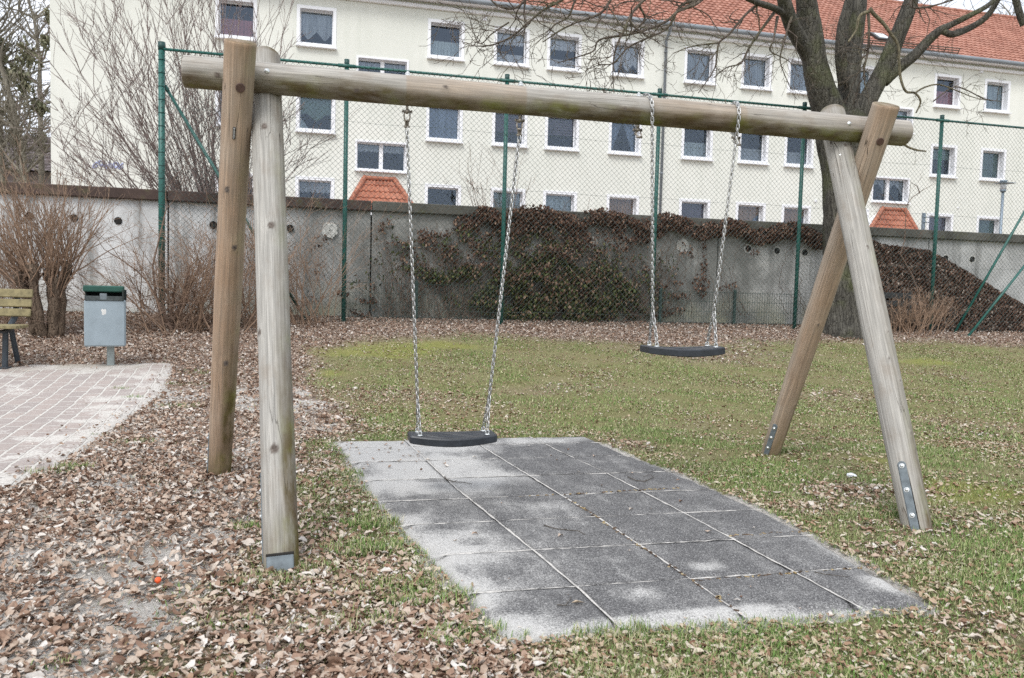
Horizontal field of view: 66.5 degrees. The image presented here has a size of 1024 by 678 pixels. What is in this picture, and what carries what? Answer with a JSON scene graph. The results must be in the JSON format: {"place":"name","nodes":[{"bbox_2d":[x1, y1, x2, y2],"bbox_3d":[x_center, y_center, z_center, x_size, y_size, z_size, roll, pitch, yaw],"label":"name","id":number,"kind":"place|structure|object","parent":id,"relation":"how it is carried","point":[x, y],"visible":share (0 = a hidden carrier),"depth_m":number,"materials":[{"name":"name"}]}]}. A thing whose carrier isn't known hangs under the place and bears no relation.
{"place":"outdoors","nodes":[
{"label":"outdoors","id":0,"kind":"place"},
{"bbox_2d":[0,363,171,490],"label":"paving","id":1,"kind":"structure","parent":0,"point":[55,393],"depth_m":6.54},
{"bbox_2d":[0,289,32,368],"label":"park bench","id":2,"kind":"object","parent":1,"relation":"on","point":[16,303],"visible":0.93,"depth_m":8.32,"materials":[{"name":"yellow wood"}]},
{"bbox_2d":[83,285,126,364],"bbox_3d":[-4.423,-0.124,8.489,0.419,0.912,0.285,0,4,-21],"label":"litter bin","id":3,"kind":"object","parent":1,"relation":"on","point":[104,316],"visible":0.97,"depth_m":8.38,"materials":[{"name":"metal"}]},
{"bbox_2d":[0,313,1023,677],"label":"ground","id":4,"kind":"structure","parent":0,"point":[398,359],"depth_m":6.36,"materials":[{"name":"plant"}]},
{"bbox_2d":[0,16,49,165],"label":"background tree","id":5,"kind":"object","parent":4,"relation":"on","point":[16,101],"visible":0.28,"depth_m":29.79,"materials":[{"name":"green plant"}]},
{"bbox_2d":[0,0,50,183],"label":"background tree","id":6,"kind":"object","parent":4,"relation":"on","point":[24,85],"visible":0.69,"depth_m":27.25,"materials":[{"name":"brown plant"}]},
{"bbox_2d":[0,0,50,183],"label":"background tree","id":7,"kind":"object","parent":4,"relation":"on","point":[7,45],"visible":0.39,"depth_m":28.83,"materials":[{"name":"green plant"}]},
{"bbox_2d":[0,0,50,183],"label":"background tree","id":8,"kind":"object","parent":4,"relation":"on","point":[41,162],"visible":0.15,"depth_m":33.95,"materials":[{"name":"green plant"}]},
{"bbox_2d":[0,0,50,181],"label":"background tree","id":9,"kind":"object","parent":4,"relation":"on","point":[9,61],"visible":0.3,"depth_m":30.24,"materials":[{"name":"green plant"}]},
{"bbox_2d":[4,134,50,183],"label":"house","id":10,"kind":"structure","parent":4,"relation":"on","point":[32,171],"depth_m":37.55,"materials":[{"name":"tile"}]},
{"bbox_2d":[0,174,87,323],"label":"bare shrub","id":11,"kind":"object","parent":4,"relation":"on","point":[6,320],"visible":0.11,"depth_m":10.48,"materials":[{"name":"beige plant"}]},
{"bbox_2d":[0,133,158,337],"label":"pollarded shrub","id":12,"kind":"object","parent":4,"relation":"on","point":[25,273],"visible":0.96,"depth_m":9.87,"materials":[{"name":"brown plant"}]},
{"bbox_2d":[56,123,114,185],"bbox_3d":[-6.866,-2.002,12.548,0.910,2.891,0.335,1,3,-14],"label":"sapling row","id":13,"kind":"object","parent":4,"relation":"on","point":[80,165],"visible":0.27,"depth_m":12.51,"materials":[{"name":"brown plant"}]},
{"bbox_2d":[6,150,317,333],"bbox_3d":[-4.785,-0.951,10.920,4.096,3.211,2.243,1,3,-14],"label":"bare shrub","id":14,"kind":"object","parent":4,"relation":"on","point":[175,320],"visible":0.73,"depth_m":10.68,"materials":[{"name":"beige plant"}]},
{"bbox_2d":[6,0,362,194],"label":"tall bare shrub","id":15,"kind":"object","parent":4,"relation":"on","point":[153,145],"visible":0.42,"depth_m":13.11,"materials":[{"name":"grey plant"}]},
{"bbox_2d":[121,170,343,329],"bbox_3d":[-4.032,-1.411,11.206,2.825,2.537,2.680,2,3,9],"label":"bare shrub","id":16,"kind":"object","parent":4,"relation":"on","point":[250,316],"visible":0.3,"depth_m":11.27,"materials":[{"name":"beige plant"}]},
{"bbox_2d":[188,179,407,326],"bbox_3d":[-3.296,-1.369,11.533,3.231,2.386,2.731,-2,5,-43],"label":"bare shrub","id":17,"kind":"object","parent":4,"relation":"on","point":[292,320],"visible":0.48,"depth_m":11.61,"materials":[{"name":"beige plant"}]},
{"bbox_2d":[442,142,535,206],"bbox_3d":[-0.426,-2.061,14.314,2.001,3.141,1.443,1,3,-14],"label":"bare sapling","id":18,"kind":"object","parent":4,"relation":"on","point":[490,185],"visible":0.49,"depth_m":14.04,"materials":[{"name":"brown plant"}]},
{"bbox_2d":[0,181,1023,325],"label":"concrete wall","id":19,"kind":"structure","parent":4,"relation":"on","point":[148,199],"depth_m":13.10,"materials":[{"name":"grey concrete"}]},
{"bbox_2d":[289,204,822,318],"bbox_3d":[1.313,-1.297,13.655,10.037,2.066,0.261,1,3,-14],"label":"wall creeper","id":20,"kind":"object","parent":19,"relation":"attached to","point":[551,214],"depth_m":13.81,"materials":[{"name":"brown plant"}]},
{"bbox_2d":[0,310,1023,434],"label":"leaf litter","id":21,"kind":"object","parent":4,"relation":"on","point":[57,338],"visible":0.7,"depth_m":10.60,"materials":[{"name":"brown plant"}]},
{"bbox_2d":[0,408,1023,677],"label":"leaf litter","id":22,"kind":"object","parent":4,"relation":"on","point":[374,634],"visible":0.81,"depth_m":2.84,"materials":[{"name":"brown plant"}]},
{"bbox_2d":[141,577,160,589],"bbox_3d":[-1.239,0.838,2.677,0.021,0.028,0.078,4,4,31],"label":"plastic cap","id":23,"kind":"object","parent":22,"relation":"on","point":[157,579],"visible":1,"depth_m":2.69,"materials":[{"name":"orange plastic"}]},
{"bbox_2d":[4,368,1023,677],"bbox_3d":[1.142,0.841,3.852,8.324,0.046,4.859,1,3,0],"label":"grass","id":24,"kind":"structure","parent":4,"relation":"on","point":[770,484],"depth_m":3.25,"materials":[{"name":"plant"}]},
{"bbox_2d":[11,317,1023,441],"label":"grass","id":25,"kind":"structure","parent":4,"relation":"on","point":[772,403],"depth_m":8.55,"materials":[{"name":"green plant"}]},
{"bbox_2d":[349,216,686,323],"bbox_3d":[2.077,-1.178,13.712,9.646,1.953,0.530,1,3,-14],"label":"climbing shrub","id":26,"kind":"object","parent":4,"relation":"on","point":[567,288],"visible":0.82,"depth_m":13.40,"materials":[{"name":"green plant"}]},
{"bbox_2d":[50,0,1023,234],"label":"apartment building","id":27,"kind":"structure","parent":4,"relation":"on","point":[393,34],"depth_m":27.59,"materials":[{"name":"beige paint"}]},
{"bbox_2d":[214,90,220,125],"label":"window","id":28,"kind":"structure","parent":27,"relation":"in","point":[216,101],"depth_m":24.67,"materials":[{"name":"white glass"}]},
{"bbox_2d":[214,0,256,42],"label":"window","id":29,"kind":"structure","parent":27,"relation":"in","point":[244,32],"depth_m":24.83,"materials":[{"name":"white glass"}]},
{"bbox_2d":[295,176,333,198],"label":"window","id":30,"kind":"structure","parent":27,"relation":"in","point":[300,185],"depth_m":25.72,"materials":[{"name":"white glass"}]},
{"bbox_2d":[295,97,335,134],"bbox_3d":[-6.406,-7.351,25.482,1.280,1.325,0.449,1,3,-14],"label":"window","id":31,"kind":"structure","parent":27,"relation":"in","point":[309,109],"depth_m":25.60,"materials":[{"name":"white glass"}]},
{"bbox_2d":[296,4,336,49],"bbox_3d":[-6.335,-10.075,25.322,1.280,1.325,0.449,1,3,-14],"label":"window","id":32,"kind":"structure","parent":27,"relation":"in","point":[311,20],"depth_m":25.41,"materials":[{"name":"white glass"}]},
{"bbox_2d":[354,139,406,173],"bbox_3d":[-4.368,-6.056,26.057,1.749,1.039,0.449,1,3,-14],"label":"window","id":33,"kind":"structure","parent":27,"relation":"in","point":[386,146],"depth_m":26.11,"materials":[{"name":"white glass"}]},
{"bbox_2d":[356,55,408,74],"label":"window","id":34,"kind":"structure","parent":27,"relation":"in","point":[369,61],"depth_m":25.95,"materials":[{"name":"white glass"}]},
{"bbox_2d":[425,183,460,204],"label":"window","id":35,"kind":"structure","parent":27,"relation":"in","point":[432,186],"depth_m":26.57,"materials":[{"name":"white glass"}]},
{"bbox_2d":[425,107,462,143],"bbox_3d":[-2.302,-7.302,26.464,1.280,1.325,0.431,1,3,-14],"label":"window","id":36,"kind":"structure","parent":27,"relation":"in","point":[436,111],"depth_m":26.62,"materials":[{"name":"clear glass"}]},
{"bbox_2d":[427,18,464,61],"bbox_3d":[-2.234,-10.027,26.313,1.280,1.325,0.449,1,3,-14],"label":"window","id":37,"kind":"structure","parent":27,"relation":"in","point":[444,50],"depth_m":26.36,"materials":[{"name":"white glass"}]},
{"bbox_2d":[490,187,525,207],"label":"window","id":38,"kind":"structure","parent":27,"relation":"in","point":[519,192],"depth_m":27.28,"materials":[{"name":"white glass"}]},
{"bbox_2d":[491,113,527,148],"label":"window","id":39,"kind":"structure","parent":27,"relation":"in","point":[497,144],"depth_m":27.08,"materials":[{"name":"white glass"}]},
{"bbox_2d":[493,26,529,68],"bbox_3d":[-0.029,-10.001,26.845,1.280,1.325,0.449,1,3,-14],"label":"window","id":40,"kind":"structure","parent":27,"relation":"in","point":[523,62],"depth_m":26.92,"materials":[{"name":"white glass"}]},
{"bbox_2d":[543,190,576,211],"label":"window","id":41,"kind":"structure","parent":27,"relation":"in","point":[560,206],"depth_m":27.74,"materials":[{"name":"white glass"}]},
{"bbox_2d":[544,117,579,151],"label":"window","id":42,"kind":"structure","parent":27,"relation":"in","point":[575,122],"depth_m":27.55,"materials":[{"name":"white glass"}]},
{"bbox_2d":[546,31,581,73],"bbox_3d":[1.801,-9.979,27.287,1.280,1.325,0.449,1,3,-14],"label":"window","id":43,"kind":"structure","parent":27,"relation":"in","point":[562,46],"depth_m":27.36,"materials":[{"name":"white glass"}]},
{"bbox_2d":[606,194,638,214],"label":"window","id":44,"kind":"structure","parent":27,"relation":"in","point":[620,200],"depth_m":28.30,"materials":[{"name":"white glass"}]},
{"bbox_2d":[608,122,641,156],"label":"window","id":45,"kind":"structure","parent":27,"relation":"in","point":[628,132],"depth_m":28.12,"materials":[{"name":"white glass"}]},
{"bbox_2d":[610,38,644,79],"bbox_3d":[4.091,-9.952,27.840,1.280,1.325,0.449,1,3,-14],"label":"window","id":46,"kind":"structure","parent":27,"relation":"in","point":[635,63],"depth_m":27.96,"materials":[{"name":"white glass"}]},
{"bbox_2d":[679,198,709,217],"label":"window","id":47,"kind":"structure","parent":27,"relation":"in","point":[690,213],"depth_m":28.97,"materials":[{"name":"white glass"}]},
{"bbox_2d":[680,128,713,161],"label":"window","id":48,"kind":"structure","parent":27,"relation":"in","point":[686,150],"depth_m":28.81,"materials":[{"name":"white glass"}]},
{"bbox_2d":[683,46,716,86],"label":"window","id":49,"kind":"structure","parent":27,"relation":"in","point":[689,63],"depth_m":28.64,"materials":[{"name":"white glass"}]},
{"bbox_2d":[735,202,765,220],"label":"window","id":50,"kind":"structure","parent":27,"relation":"in","point":[741,207],"depth_m":29.50,"materials":[{"name":"white glass"}]},
{"bbox_2d":[737,133,769,165],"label":"window","id":51,"kind":"structure","parent":27,"relation":"in","point":[765,140],"depth_m":29.33,"materials":[{"name":"white glass"}]},
{"bbox_2d":[740,52,772,91],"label":"window","id":52,"kind":"structure","parent":27,"relation":"in","point":[757,75],"depth_m":29.18,"materials":[{"name":"white glass"}]},
{"bbox_2d":[781,204,810,223],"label":"window","id":53,"kind":"structure","parent":27,"relation":"in","point":[795,209],"depth_m":29.92,"materials":[{"name":"white glass"}]},
{"bbox_2d":[786,57,806,94],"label":"window","id":54,"kind":"structure","parent":27,"relation":"in","point":[802,86],"depth_m":29.63,"materials":[{"name":"white glass"}]},
{"bbox_2d":[783,137,814,168],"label":"window","id":55,"kind":"structure","parent":27,"relation":"in","point":[809,165],"depth_m":29.72,"materials":[{"name":"white glass"}]},
{"bbox_2d":[860,65,874,93],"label":"window","id":56,"kind":"structure","parent":27,"relation":"in","point":[870,68],"depth_m":30.31,"materials":[{"name":"white glass"}]},
{"bbox_2d":[870,32,887,40],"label":"roof window","id":57,"kind":"structure","parent":27,"relation":"in","point":[877,36],"depth_m":30.45,"materials":[{"name":"white glass"}]},
{"bbox_2d":[870,176,910,204],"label":"window","id":58,"kind":"structure","parent":27,"relation":"in","point":[877,178],"depth_m":30.78,"materials":[{"name":"white glass"}]},
{"bbox_2d":[898,107,914,134],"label":"window","id":59,"kind":"structure","parent":27,"relation":"in","point":[902,111],"depth_m":30.74,"materials":[{"name":"white glass"}]},
{"bbox_2d":[926,213,953,230],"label":"window","id":60,"kind":"structure","parent":27,"relation":"in","point":[950,218],"depth_m":31.47,"materials":[{"name":"white glass"}]},
{"bbox_2d":[929,143,957,178],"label":"window","id":61,"kind":"structure","parent":27,"relation":"in","point":[954,147],"depth_m":31.21,"materials":[{"name":"white glass"}]},
{"bbox_2d":[933,73,961,109],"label":"window","id":62,"kind":"structure","parent":27,"relation":"in","point":[950,101],"depth_m":31.07,"materials":[{"name":"white glass"}]},
{"bbox_2d":[976,216,999,233],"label":"window","id":63,"kind":"structure","parent":27,"relation":"in","point":[979,218],"depth_m":32.06,"materials":[{"name":"white glass"}]},
{"bbox_2d":[979,148,1006,181],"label":"window","id":64,"kind":"structure","parent":27,"relation":"in","point":[1001,152],"depth_m":31.89,"materials":[{"name":"white glass"}]},
{"bbox_2d":[983,79,1011,114],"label":"window","id":65,"kind":"structure","parent":27,"relation":"in","point":[990,92],"depth_m":31.71,"materials":[{"name":"white glass"}]},
{"bbox_2d":[181,38,932,572],"bbox_3d":[0.359,-0.252,4.083,3.888,2.291,1.879,1,3,-14],"label":"timber swing set","id":66,"kind":"object","parent":4,"relation":"on","point":[251,82],"visible":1,"depth_m":3.84,"materials":[{"name":"brown wood"}]},
{"bbox_2d":[405,127,520,446],"bbox_3d":[-0.261,-0.256,3.961,0.588,1.582,0.220,1,3,-14],"label":"swing","id":67,"kind":"object","parent":66,"relation":"hanging from","point":[457,438],"visible":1,"depth_m":3.94,"materials":[{"name":"rubber"}]},
{"bbox_2d":[634,93,740,356],"bbox_3d":[0.931,-0.602,4.225,0.611,1.387,0.220,1,3,-14],"label":"swing","id":68,"kind":"object","parent":66,"relation":"hanging from","point":[706,350],"visible":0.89,"depth_m":4.19,"materials":[{"name":"rubber"}]},
{"bbox_2d":[346,281,801,325],"bbox_3d":[1.329,-0.556,13.646,8.409,0.750,0.049,1,3,-14],"label":"wire panel fence","id":69,"kind":"object","parent":4,"relation":"on","point":[659,307],"visible":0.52,"depth_m":13.94,"materials":[{"name":"metal"}]},
{"bbox_2d":[158,41,1023,336],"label":"chain link fence","id":70,"kind":"object","parent":4,"relation":"on","point":[164,89],"visible":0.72,"depth_m":12.89,"materials":[{"name":"green metal"}]},
{"bbox_2d":[338,437,927,642],"bbox_3d":[0.167,0.833,4.083,2.082,0.049,3.220,1,3,-14],"label":"rubber mat","id":71,"kind":"object","parent":4,"relation":"on","point":[677,562],"visible":0.94,"depth_m":3.31,"materials":[{"name":"grey rubber"}]},
{"bbox_2d":[2,362,936,638],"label":"leaf litter","id":72,"kind":"object","parent":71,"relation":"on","point":[476,610],"visible":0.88,"depth_m":4.57,"materials":[{"name":"brown plant"}]},
{"bbox_2d":[544,525,585,534],"bbox_3d":[0.237,0.842,3.459,0.214,0.008,0.042,3,4,30],"label":"twig","id":73,"kind":"object","parent":71,"relation":"on","point":[564,529],"visible":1,"depth_m":3.46,"materials":[{"name":"brown wood"}]},
{"bbox_2d":[628,474,653,481],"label":"twig","id":74,"kind":"object","parent":71,"relation":"on","point":[640,480],"visible":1,"depth_m":4.45,"materials":[{"name":"brown wood"}]},
{"bbox_2d":[302,339,1020,505],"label":"grass","id":75,"kind":"structure","parent":4,"relation":"on","point":[856,461],"depth_m":4.64,"materials":[{"name":"plant"}]},
{"bbox_2d":[305,331,1023,446],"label":"leaf litter","id":76,"kind":"object","parent":4,"relation":"on","point":[694,413],"visible":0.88,"depth_m":8.07,"materials":[{"name":"plant"}]},
{"bbox_2d":[427,0,1023,339],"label":"bare tree","id":77,"kind":"object","parent":4,"relation":"on","point":[803,26],"visible":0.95,"depth_m":12.89,"materials":[{"name":"brown plant"}]},
{"bbox_2d":[847,473,856,476],"bbox_3d":[2.028,0.811,4.662,0.064,0.026,0.052,1,3,-14],"label":"paper scrap","id":78,"kind":"object","parent":4,"relation":"on","point":[850,474],"visible":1,"depth_m":4.65,"materials":[{"name":"white paper"}]},
{"bbox_2d":[884,291,912,329],"bbox_3d":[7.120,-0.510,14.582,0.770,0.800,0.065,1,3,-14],"label":"compost box","id":79,"kind":"object","parent":4,"relation":"on","point":[889,294],"visible":0.22,"depth_m":14.55,"materials":[{"name":"grey metal"}]},
{"bbox_2d":[877,170,945,330],"bbox_3d":[7.679,-1.663,14.902,1.416,3.036,1.108,3,4,27],"label":"bare shrub","id":80,"kind":"object","parent":4,"relation":"on","point":[912,276],"visible":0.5,"depth_m":14.74,"materials":[{"name":"brown plant"}]},
{"bbox_2d":[921,213,929,229],"bbox_3d":[9.866,-1.799,18.735,0.180,2.429,0.097,1,3,-14],"label":"marker post","id":81,"kind":"object","parent":4,"relation":"on","point":[923,219],"visible":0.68,"depth_m":18.64,"materials":[{"name":"metal"}]},
{"bbox_2d":[887,283,974,335],"bbox_3d":[7.272,-0.559,14.431,2.294,0.980,1.314,1,3,-14],"label":"bare shrub","id":82,"kind":"object","parent":4,"relation":"on","point":[915,316],"visible":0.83,"depth_m":14.25,"materials":[{"name":"beige plant"}]},
{"bbox_2d":[872,240,1023,332],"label":"leaf heap","id":83,"kind":"object","parent":4,"relation":"on","point":[940,281],"visible":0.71,"depth_m":15.08,"materials":[{"name":"plant"}]},
{"bbox_2d":[994,180,1013,233],"bbox_3d":[13.191,-2.445,21.053,0.420,3.618,0.300,1,3,-14],"label":"street lamp","id":84,"kind":"object","parent":4,"relation":"on","point":[1002,188],"visible":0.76,"depth_m":20.94,"materials":[{"name":"metal"}]},
{"bbox_2d":[989,0,1022,15],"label":"background tree","id":85,"kind":"object","parent":4,"relation":"on","point":[1003,7],"visible":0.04,"depth_m":59.67,"materials":[{"name":"white"}]},
{"bbox_2d":[0,0,1023,136],"label":"sky","id":86,"kind":"structure","parent":0,"point":[959,3],"materials":[{"name":"white"}]}
]}

